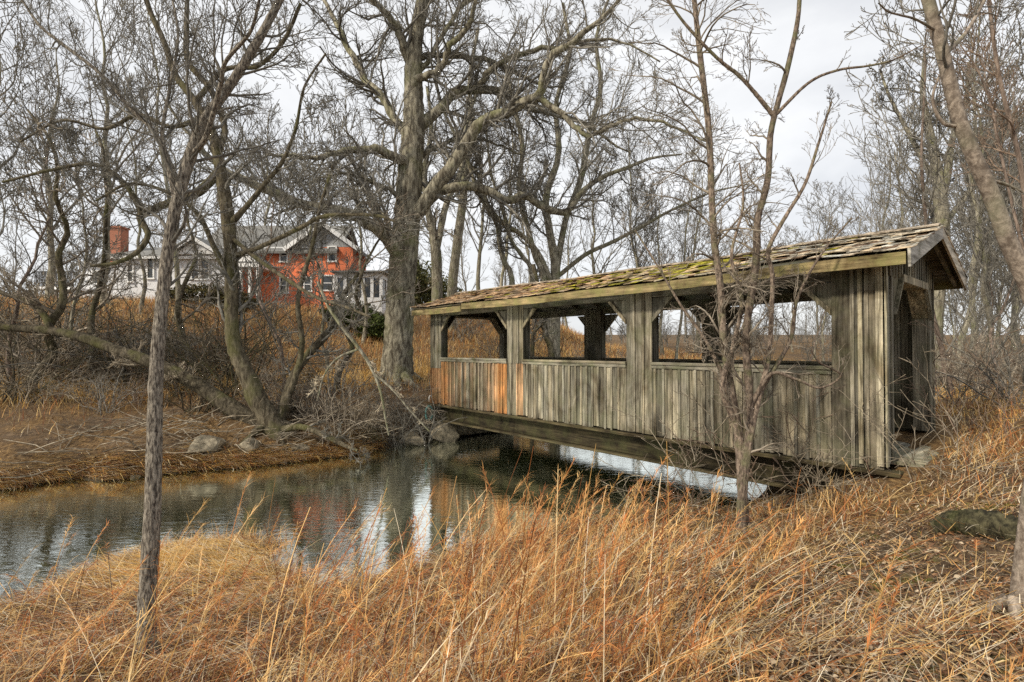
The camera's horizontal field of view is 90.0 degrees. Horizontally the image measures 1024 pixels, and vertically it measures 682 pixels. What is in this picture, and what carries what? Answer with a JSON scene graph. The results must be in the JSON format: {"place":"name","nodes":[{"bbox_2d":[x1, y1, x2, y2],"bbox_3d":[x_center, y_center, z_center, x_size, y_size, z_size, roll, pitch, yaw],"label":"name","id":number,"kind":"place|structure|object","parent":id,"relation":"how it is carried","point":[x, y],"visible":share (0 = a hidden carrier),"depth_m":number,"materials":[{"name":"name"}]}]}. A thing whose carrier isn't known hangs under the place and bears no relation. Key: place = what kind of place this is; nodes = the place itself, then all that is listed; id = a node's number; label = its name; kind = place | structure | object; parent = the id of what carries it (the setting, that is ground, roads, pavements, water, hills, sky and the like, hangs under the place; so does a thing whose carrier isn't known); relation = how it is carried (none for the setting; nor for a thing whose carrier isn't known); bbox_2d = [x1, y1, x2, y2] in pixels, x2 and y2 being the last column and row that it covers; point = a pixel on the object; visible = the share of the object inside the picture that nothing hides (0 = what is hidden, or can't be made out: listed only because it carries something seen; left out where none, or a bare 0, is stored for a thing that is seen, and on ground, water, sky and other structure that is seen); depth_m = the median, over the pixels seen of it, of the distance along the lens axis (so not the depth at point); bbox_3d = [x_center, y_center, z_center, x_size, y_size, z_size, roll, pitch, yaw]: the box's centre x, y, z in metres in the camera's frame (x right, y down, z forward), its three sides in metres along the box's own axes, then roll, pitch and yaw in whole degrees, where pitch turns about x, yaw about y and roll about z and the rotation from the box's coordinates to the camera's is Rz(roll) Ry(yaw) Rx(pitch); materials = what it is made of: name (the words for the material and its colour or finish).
{"place":"outdoors","nodes":[
{"label":"outdoors","id":0,"kind":"place"},
{"bbox_2d":[0,432,766,607],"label":"water","id":1,"kind":"structure","parent":0,"point":[328,491],"depth_m":8.43,"materials":[{"name":"grey liquid"}]},
{"bbox_2d":[429,422,458,441],"bbox_3d":[-1.908,2.493,14.011,0.788,0.721,0.741,0,-1,-22],"label":"boulder","id":2,"kind":"object","parent":1,"relation":"in","point":[443,434],"visible":0.69,"depth_m":13.72,"materials":[{"name":"stone"}]},
{"bbox_2d":[0,301,1023,681],"bbox_3d":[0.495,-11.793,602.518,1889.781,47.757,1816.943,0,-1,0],"label":"ground","id":3,"kind":"structure","parent":0,"point":[10,449],"depth_m":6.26,"materials":[{"name":"plant"}]},
{"bbox_2d":[0,315,109,384],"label":"bare shrub","id":4,"kind":"object","parent":3,"relation":"on","point":[57,360],"visible":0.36,"depth_m":14.29,"materials":[{"name":"brown plant"}]},
{"bbox_2d":[0,0,113,235],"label":"bare tree","id":5,"kind":"object","parent":3,"relation":"on","point":[18,50],"visible":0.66,"depth_m":20.07,"materials":[{"name":"grey plant"}]},
{"bbox_2d":[0,303,118,404],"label":"bare shrub","id":6,"kind":"object","parent":3,"relation":"on","point":[19,377],"visible":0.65,"depth_m":12.67,"materials":[{"name":"brown plant"}]},
{"bbox_2d":[0,345,120,406],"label":"bare shrub","id":7,"kind":"object","parent":3,"relation":"on","point":[26,388],"visible":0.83,"depth_m":12.58,"materials":[{"name":"brown plant"}]},
{"bbox_2d":[0,48,124,384],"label":"bare tree","id":8,"kind":"object","parent":3,"relation":"on","point":[28,273],"visible":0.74,"depth_m":13.73,"materials":[{"name":"brown plant"}]},
{"bbox_2d":[9,80,139,359],"bbox_3d":[-14.282,-3.568,17.099,3.287,9.644,3.520,0,-1,8],"label":"bare tree","id":9,"kind":"object","parent":3,"relation":"on","point":[72,323],"visible":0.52,"depth_m":16.68,"materials":[{"name":"grey plant"}]},
{"bbox_2d":[0,53,149,392],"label":"bare tree","id":10,"kind":"object","parent":3,"relation":"on","point":[61,306],"visible":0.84,"depth_m":13.27,"materials":[{"name":"brown plant"}]},
{"bbox_2d":[0,0,150,300],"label":"bare tree","id":11,"kind":"object","parent":3,"relation":"on","point":[51,266],"visible":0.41,"depth_m":27.18,"materials":[{"name":"grey plant"}]},
{"bbox_2d":[0,258,167,382],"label":"bare shrub","id":12,"kind":"object","parent":3,"relation":"on","point":[98,301],"visible":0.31,"depth_m":15.34,"materials":[{"name":"brown plant"}]},
{"bbox_2d":[0,241,167,340],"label":"bare shrub","id":13,"kind":"object","parent":3,"relation":"on","point":[53,297],"visible":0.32,"depth_m":19.57,"materials":[{"name":"brown plant"}]},
{"bbox_2d":[0,118,170,381],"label":"bare tree","id":14,"kind":"object","parent":3,"relation":"on","point":[94,307],"visible":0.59,"depth_m":16.17,"materials":[{"name":"grey plant"}]},
{"bbox_2d":[36,356,182,414],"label":"bare shrub","id":15,"kind":"object","parent":3,"relation":"on","point":[103,394],"visible":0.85,"depth_m":12.34,"materials":[{"name":"brown plant"}]},
{"bbox_2d":[0,295,226,391],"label":"bare shrub","id":16,"kind":"object","parent":3,"relation":"on","point":[104,352],"visible":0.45,"depth_m":14.12,"materials":[{"name":"brown plant"}]},
{"bbox_2d":[20,317,207,394],"bbox_3d":[-10.982,0.526,14.345,4.060,2.401,2.768,0,-1,4],"label":"bare shrub","id":17,"kind":"object","parent":3,"relation":"on","point":[173,358],"visible":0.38,"depth_m":14.19,"materials":[{"name":"brown plant"}]},
{"bbox_2d":[0,0,230,306],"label":"bare tree","id":18,"kind":"object","parent":3,"relation":"on","point":[105,52],"visible":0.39,"depth_m":25.04,"materials":[{"name":"grey plant"}]},
{"bbox_2d":[34,277,208,344],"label":"bare shrub","id":19,"kind":"object","parent":3,"relation":"on","point":[108,321],"visible":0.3,"depth_m":18.90,"materials":[{"name":"brown plant"}]},
{"bbox_2d":[0,256,257,424],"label":"fallen trunk","id":20,"kind":"object","parent":3,"relation":"on","point":[208,392],"visible":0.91,"depth_m":12.95,"materials":[{"name":"brown plant"}]},
{"bbox_2d":[68,58,195,313],"bbox_3d":[-16.974,-6.967,23.530,3.825,11.899,4.979,-1,-1,41],"label":"bare tree","id":21,"kind":"object","parent":3,"relation":"on","point":[143,294],"visible":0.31,"depth_m":23.52,"materials":[{"name":"grey plant"}]},
{"bbox_2d":[33,226,238,302],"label":"white house","id":22,"kind":"structure","parent":3,"relation":"on","point":[124,236],"depth_m":31.56,"materials":[{"name":"white"}]},
{"bbox_2d":[0,0,347,662],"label":"slim tree","id":23,"kind":"object","parent":3,"relation":"on","point":[180,181],"visible":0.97,"depth_m":4.07,"materials":[{"name":"brown plant"}]},
{"bbox_2d":[106,337,269,418],"bbox_3d":[-7.741,0.947,12.513,3.665,2.167,2.171,1,-1,-45],"label":"bare shrub","id":24,"kind":"object","parent":3,"relation":"on","point":[191,386],"visible":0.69,"depth_m":12.46,"materials":[{"name":"brown plant"}]},
{"bbox_2d":[98,0,283,321],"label":"bare tree","id":25,"kind":"object","parent":3,"relation":"on","point":[177,282],"visible":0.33,"depth_m":22.52,"materials":[{"name":"grey plant"}]},
{"bbox_2d":[155,283,243,303],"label":"hedge bush","id":26,"kind":"object","parent":3,"relation":"on","point":[194,291],"visible":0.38,"depth_m":26.49,"materials":[{"name":"green plant"}]},
{"bbox_2d":[146,193,260,372],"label":"bare tree","id":27,"kind":"object","parent":3,"relation":"on","point":[184,285],"visible":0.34,"depth_m":18.31,"materials":[{"name":"grey plant"}]},
{"bbox_2d":[187,435,225,453],"bbox_3d":[-6.604,2.276,11.056,0.770,0.502,0.715,0,-1,-29],"label":"boulder","id":28,"kind":"object","parent":3,"relation":"on","point":[212,445],"visible":0.77,"depth_m":10.84,"materials":[{"name":"stone"}]},
{"bbox_2d":[0,387,430,479],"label":"brushwood debris","id":29,"kind":"object","parent":3,"relation":"on","point":[186,421],"visible":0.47,"depth_m":11.26,"materials":[{"name":"brown plant"}]},
{"bbox_2d":[0,0,430,465],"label":"tree","id":30,"kind":"object","parent":3,"relation":"on","point":[251,385],"visible":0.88,"depth_m":11.68,"materials":[{"name":"brown plant"}]},
{"bbox_2d":[306,281,431,434],"bbox_3d":[-3.143,0.457,11.539,2.815,3.484,0.660,0,-1,-23],"label":"dead branch","id":31,"kind":"object","parent":30,"relation":"attached to","point":[372,367],"visible":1,"depth_m":11.43,"materials":[{"name":"wood"}]},
{"bbox_2d":[101,279,342,398],"bbox_3d":[-8.005,0.004,15.256,6.413,3.824,4.700,0,-1,-20],"label":"bare shrub","id":32,"kind":"object","parent":3,"relation":"on","point":[188,362],"visible":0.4,"depth_m":14.75,"materials":[{"name":"brown plant"}]},
{"bbox_2d":[0,514,460,681],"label":"sparse grass","id":33,"kind":"structure","parent":3,"relation":"on","point":[365,677],"depth_m":3.58,"materials":[{"name":"plant"}]},
{"bbox_2d":[109,262,373,398],"bbox_3d":[-7.449,-0.089,14.517,6.324,4.343,4.212,0,-1,20],"label":"bare shrub","id":34,"kind":"object","parent":3,"relation":"on","point":[245,348],"visible":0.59,"depth_m":14.62,"materials":[{"name":"brown plant"}]},
{"bbox_2d":[215,82,306,225],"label":"bare tree","id":35,"kind":"object","parent":3,"relation":"on","point":[271,133],"visible":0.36,"depth_m":38.64,"materials":[{"name":"grey plant"}]},
{"bbox_2d":[182,68,367,387],"bbox_3d":[-6.929,-3.037,14.886,5.757,9.861,3.953,0,-1,9],"label":"bare tree","id":36,"kind":"object","parent":3,"relation":"on","point":[258,288],"visible":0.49,"depth_m":14.86,"materials":[{"name":"brown plant"}]},
{"bbox_2d":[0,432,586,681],"bbox_3d":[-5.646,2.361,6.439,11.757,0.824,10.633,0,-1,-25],"label":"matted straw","id":37,"kind":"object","parent":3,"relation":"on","point":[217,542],"visible":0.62,"depth_m":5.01,"materials":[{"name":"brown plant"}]},
{"bbox_2d":[206,221,387,313],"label":"brick house","id":38,"kind":"structure","parent":3,"relation":"on","point":[335,247],"depth_m":33.08,"materials":[{"name":"brick"}]},
{"bbox_2d":[272,91,375,374],"bbox_3d":[-7.134,-4.362,20.021,3.960,11.975,3.698,-1,-1,33],"label":"bare tree","id":39,"kind":"object","parent":3,"relation":"on","point":[321,251],"visible":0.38,"depth_m":19.93,"materials":[{"name":"grey plant"}]},
{"bbox_2d":[275,382,389,449],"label":"bare shrub","id":40,"kind":"object","parent":3,"relation":"on","point":[336,420],"visible":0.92,"depth_m":12.04,"materials":[{"name":"brown plant"}]},
{"bbox_2d":[255,331,420,409],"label":"bare shrub","id":41,"kind":"object","parent":3,"relation":"on","point":[342,382],"visible":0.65,"depth_m":13.95,"materials":[{"name":"brown plant"}]},
{"bbox_2d":[305,66,394,342],"bbox_3d":[-7.566,-6.770,25.251,5.533,14.370,4.250,0,-1,-9],"label":"bare tree","id":42,"kind":"object","parent":3,"relation":"on","point":[360,260],"visible":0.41,"depth_m":25.44,"materials":[{"name":"grey plant"}]},
{"bbox_2d":[303,379,409,434],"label":"bare shrub","id":43,"kind":"object","parent":3,"relation":"on","point":[357,417],"visible":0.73,"depth_m":12.94,"materials":[{"name":"brown plant"}]},
{"bbox_2d":[0,494,716,612],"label":"waterside tufts","id":44,"kind":"object","parent":3,"relation":"on","point":[552,524],"visible":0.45,"depth_m":6.32,"materials":[{"name":"brown plant"}]},
{"bbox_2d":[351,314,384,339],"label":"hedge bush","id":45,"kind":"object","parent":3,"relation":"on","point":[377,328],"visible":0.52,"depth_m":26.45,"materials":[{"name":"green plant"}]},
{"bbox_2d":[307,192,462,390],"bbox_3d":[-4.330,-1.289,15.915,5.468,6.338,3.274,0,-1,11],"label":"bare tree","id":46,"kind":"object","parent":3,"relation":"on","point":[351,344],"visible":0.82,"depth_m":16.17,"materials":[{"name":"grey plant"}]},
{"bbox_2d":[343,365,447,424],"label":"bare shrub","id":47,"kind":"object","parent":3,"relation":"on","point":[384,387],"visible":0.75,"depth_m":13.97,"materials":[{"name":"brown plant"}]},
{"bbox_2d":[0,291,804,479],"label":"meadow grass","id":48,"kind":"structure","parent":3,"relation":"on","point":[423,368],"depth_m":22.90,"materials":[{"name":"plant"}]},
{"bbox_2d":[360,367,482,446],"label":"bare shrub","id":49,"kind":"object","parent":3,"relation":"on","point":[418,423],"visible":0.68,"depth_m":13.38,"materials":[{"name":"brown plant"}]},
{"bbox_2d":[123,0,743,387],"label":"oak tree","id":50,"kind":"object","parent":3,"relation":"on","point":[407,160],"visible":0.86,"depth_m":18.70,"materials":[{"name":"brown plant"}]},
{"bbox_2d":[420,78,496,300],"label":"forked tree","id":51,"kind":"object","parent":3,"relation":"on","point":[436,261],"visible":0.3,"depth_m":26.96,"materials":[{"name":"grey plant"}]},
{"bbox_2d":[444,11,487,330],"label":"straight tree","id":52,"kind":"object","parent":3,"relation":"on","point":[458,230],"visible":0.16,"depth_m":28.88,"materials":[{"name":"grey plant"}]},
{"bbox_2d":[428,78,525,289],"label":"bare tree","id":53,"kind":"object","parent":3,"relation":"on","point":[479,249],"visible":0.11,"depth_m":40.04,"materials":[{"name":"grey plant"}]},
{"bbox_2d":[431,84,533,284],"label":"leaning stem tree","id":54,"kind":"object","parent":3,"relation":"on","point":[499,242],"visible":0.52,"depth_m":22.06,"materials":[{"name":"grey plant"}]},
{"bbox_2d":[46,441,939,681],"bbox_3d":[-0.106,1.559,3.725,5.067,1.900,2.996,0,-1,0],"label":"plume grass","id":55,"kind":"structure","parent":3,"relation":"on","point":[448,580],"depth_m":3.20,"materials":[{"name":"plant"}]},
{"bbox_2d":[0,433,1023,681],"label":"fallen straw","id":56,"kind":"object","parent":3,"relation":"on","point":[848,617],"visible":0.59,"depth_m":3.62,"materials":[{"name":"brown plant"}]},
{"bbox_2d":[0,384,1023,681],"bbox_3d":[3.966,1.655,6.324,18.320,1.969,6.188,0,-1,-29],"label":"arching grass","id":57,"kind":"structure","parent":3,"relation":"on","point":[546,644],"depth_m":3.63,"materials":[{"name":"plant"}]},
{"bbox_2d":[0,202,1023,360],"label":"woods","id":58,"kind":"object","parent":3,"relation":"on","point":[665,334],"visible":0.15,"depth_m":59.63,"materials":[{"name":"brown plant"}]},
{"bbox_2d":[47,463,983,681],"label":"tall grass","id":59,"kind":"structure","parent":3,"relation":"on","point":[698,649],"depth_m":2.62,"materials":[{"name":"plant"}]},
{"bbox_2d":[482,51,548,286],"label":"bare tree","id":60,"kind":"object","parent":3,"relation":"on","point":[502,275],"visible":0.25,"depth_m":36.01,"materials":[{"name":"grey plant"}]},
{"bbox_2d":[504,95,560,282],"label":"bare tree","id":61,"kind":"object","parent":3,"relation":"on","point":[528,252],"visible":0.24,"depth_m":33.39,"materials":[{"name":"grey plant"}]},
{"bbox_2d":[525,262,560,356],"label":"tree","id":62,"kind":"object","parent":3,"relation":"on","point":[542,324],"visible":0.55,"depth_m":18.93,"materials":[{"name":"grey plant"}]},
{"bbox_2d":[538,178,595,329],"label":"bare tree","id":63,"kind":"object","parent":3,"relation":"on","point":[565,318],"visible":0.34,"depth_m":38.56,"materials":[{"name":"grey plant"}]},
{"bbox_2d":[424,0,762,356],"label":"clump tree","id":64,"kind":"object","parent":3,"relation":"on","point":[556,273],"visible":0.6,"depth_m":23.76,"materials":[{"name":"grey plant"}]},
{"bbox_2d":[540,136,659,276],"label":"bare tree","id":65,"kind":"object","parent":3,"relation":"on","point":[591,257],"visible":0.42,"depth_m":34.07,"materials":[{"name":"grey plant"}]},
{"bbox_2d":[580,150,667,335],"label":"bare tree","id":66,"kind":"object","parent":3,"relation":"on","point":[645,235],"visible":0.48,"depth_m":25.82,"materials":[{"name":"grey plant"}]},
{"bbox_2d":[599,92,683,267],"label":"bare tree","id":67,"kind":"object","parent":3,"relation":"on","point":[631,202],"visible":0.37,"depth_m":29.50,"materials":[{"name":"grey plant"}]},
{"bbox_2d":[615,164,706,357],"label":"bare tree","id":68,"kind":"object","parent":3,"relation":"on","point":[660,335],"visible":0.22,"depth_m":38.20,"materials":[{"name":"grey plant"}]},
{"bbox_2d":[602,423,724,528],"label":"bare shrub","id":69,"kind":"object","parent":3,"relation":"on","point":[678,493],"visible":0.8,"depth_m":6.97,"materials":[{"name":"brown plant"}]},
{"bbox_2d":[410,223,967,494],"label":"covered bridge","id":70,"kind":"structure","parent":3,"relation":"on","point":[873,296],"depth_m":8.40,"materials":[{"name":"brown wood"}]},
{"bbox_2d":[646,113,752,358],"bbox_3d":[9.895,-4.713,28.363,4.215,13.777,5.488,0,-1,-28],"label":"bare tree","id":71,"kind":"object","parent":3,"relation":"on","point":[684,257],"visible":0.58,"depth_m":27.93,"materials":[{"name":"grey plant"}]},
{"bbox_2d":[652,133,748,351],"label":"bare tree","id":72,"kind":"object","parent":3,"relation":"on","point":[697,338],"visible":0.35,"depth_m":42.37,"materials":[{"name":"grey plant"}]},
{"bbox_2d":[584,378,817,520],"bbox_3d":[2.588,1.660,7.889,3.404,2.259,2.725,0,-1,21],"label":"bare shrub","id":73,"kind":"object","parent":3,"relation":"on","point":[692,505],"visible":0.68,"depth_m":7.57,"materials":[{"name":"brown plant"}]},
{"bbox_2d":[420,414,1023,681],"bbox_3d":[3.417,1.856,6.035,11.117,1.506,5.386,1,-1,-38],"label":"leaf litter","id":74,"kind":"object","parent":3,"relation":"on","point":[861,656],"visible":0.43,"depth_m":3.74,"materials":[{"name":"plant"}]},
{"bbox_2d":[608,0,932,536],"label":"multi stem tree","id":75,"kind":"object","parent":3,"relation":"on","point":[744,451],"visible":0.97,"depth_m":6.34,"materials":[{"name":"brown plant"}]},
{"bbox_2d":[675,372,872,509],"bbox_3d":[3.577,1.432,7.537,2.286,1.911,2.367,0,-1,5],"label":"bare shrub","id":76,"kind":"object","parent":3,"relation":"on","point":[866,461],"visible":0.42,"depth_m":7.26,"materials":[{"name":"brown plant"}]},
{"bbox_2d":[684,359,930,508],"bbox_3d":[3.937,1.238,7.048,2.545,2.008,2.438,0,-1,-1],"label":"bare shrub","id":77,"kind":"object","parent":3,"relation":"on","point":[818,458],"visible":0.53,"depth_m":6.62,"materials":[{"name":"brown plant"}]},
{"bbox_2d":[784,239,831,360],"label":"bare tree","id":78,"kind":"object","parent":3,"relation":"on","point":[817,335],"visible":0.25,"depth_m":29.32,"materials":[{"name":"grey plant"}]},
{"bbox_2d":[758,444,867,497],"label":"bare shrub","id":79,"kind":"object","parent":3,"relation":"on","point":[810,468],"visible":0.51,"depth_m":6.94,"materials":[{"name":"brown plant"}]},
{"bbox_2d":[789,177,852,360],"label":"bare tree","id":80,"kind":"object","parent":3,"relation":"on","point":[839,235],"visible":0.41,"depth_m":35.70,"materials":[{"name":"grey plant"}]},
{"bbox_2d":[757,344,1023,491],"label":"bare shrub","id":81,"kind":"object","parent":3,"relation":"on","point":[944,430],"visible":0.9,"depth_m":5.97,"materials":[{"name":"brown plant"}]},
{"bbox_2d":[835,104,949,234],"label":"bare tree","id":82,"kind":"object","parent":3,"relation":"on","point":[878,207],"visible":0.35,"depth_m":47.04,"materials":[{"name":"grey plant"}]},
{"bbox_2d":[804,0,1020,397],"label":"bare tree","id":83,"kind":"object","parent":3,"relation":"on","point":[924,193],"visible":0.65,"depth_m":11.94,"materials":[{"name":"grey plant"}]},
{"bbox_2d":[840,120,990,297],"bbox_3d":[18.824,-3.431,24.487,7.822,14.302,5.844,0,-1,0],"label":"bare tree","id":84,"kind":"object","parent":3,"relation":"on","point":[901,218],"visible":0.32,"depth_m":24.06,"materials":[{"name":"grey plant"}]},
{"bbox_2d":[844,0,1023,621],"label":"leaning tree","id":85,"kind":"object","parent":3,"relation":"on","point":[1007,239],"visible":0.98,"depth_m":3.14,"materials":[{"name":"brown plant"}]},
{"bbox_2d":[859,49,1022,375],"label":"bare tree","id":86,"kind":"object","parent":3,"relation":"on","point":[972,324],"visible":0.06,"depth_m":29.87,"materials":[{"name":"grey plant"}]},
{"bbox_2d":[865,31,1023,387],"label":"bare tree","id":87,"kind":"object","parent":3,"relation":"on","point":[938,307],"visible":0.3,"depth_m":19.11,"materials":[{"name":"grey plant"}]},
{"bbox_2d":[891,0,1023,389],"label":"bare tree","id":88,"kind":"object","parent":3,"relation":"on","point":[983,297],"visible":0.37,"depth_m":12.68,"materials":[{"name":"grey plant"}]},
{"bbox_2d":[894,0,1023,384],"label":"bare tree","id":89,"kind":"object","parent":3,"relation":"on","point":[966,324],"visible":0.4,"depth_m":15.69,"materials":[{"name":"grey plant"}]},
{"bbox_2d":[894,319,1023,445],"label":"bare shrub","id":90,"kind":"object","parent":3,"relation":"on","point":[1003,410],"visible":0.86,"depth_m":7.25,"materials":[{"name":"brown plant"}]},
{"bbox_2d":[912,107,1023,396],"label":"bare tree","id":91,"kind":"object","parent":3,"relation":"on","point":[1009,286],"visible":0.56,"depth_m":11.15,"materials":[{"name":"brown plant"}]},
{"bbox_2d":[916,0,1023,279],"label":"bare tree","id":92,"kind":"object","parent":3,"relation":"on","point":[1010,106],"visible":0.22,"depth_m":15.52,"materials":[{"name":"grey plant"}]},
{"bbox_2d":[917,0,1023,249],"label":"reddish tree","id":93,"kind":"object","parent":3,"relation":"on","point":[999,80],"visible":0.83,"depth_m":7.65,"materials":[{"name":"brown plant"}]},
{"bbox_2d":[930,508,1017,540],"bbox_3d":[4.019,1.596,4.394,0.304,0.348,0.728,0,-1,-27],"label":"rock","id":94,"kind":"object","parent":3,"relation":"on","point":[988,522],"visible":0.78,"depth_m":4.32,"materials":[{"name":"grey stone"}]},
{"bbox_2d":[935,331,1023,407],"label":"bare shrub","id":95,"kind":"object","parent":3,"relation":"on","point":[977,395],"visible":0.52,"depth_m":9.87,"materials":[{"name":"brown plant"}]},
{"bbox_2d":[935,319,1023,399],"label":"bare shrub","id":96,"kind":"object","parent":3,"relation":"on","point":[986,378],"visible":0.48,"depth_m":10.77,"materials":[{"name":"brown plant"}]},
{"bbox_2d":[936,308,1023,407],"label":"bare shrub","id":97,"kind":"object","parent":3,"relation":"on","point":[989,376],"visible":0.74,"depth_m":9.38,"materials":[{"name":"brown plant"}]},
{"bbox_2d":[941,102,1023,373],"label":"bare tree","id":98,"kind":"object","parent":3,"relation":"on","point":[998,301],"visible":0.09,"depth_m":17.22,"materials":[{"name":"grey plant"}]},
{"bbox_2d":[944,183,1023,376],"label":"bare tree","id":99,"kind":"object","parent":3,"relation":"on","point":[991,294],"visible":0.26,"depth_m":19.06,"materials":[{"name":"grey plant"}]},
{"bbox_2d":[0,0,1023,334],"label":"sky","id":100,"kind":"structure","parent":0,"point":[822,46],"materials":[{"name":"white"}]},
{"bbox_2d":[610,409,1023,681],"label":"bank grass","id":101,"kind":"structure","parent":0,"point":[897,592],"depth_m":3.80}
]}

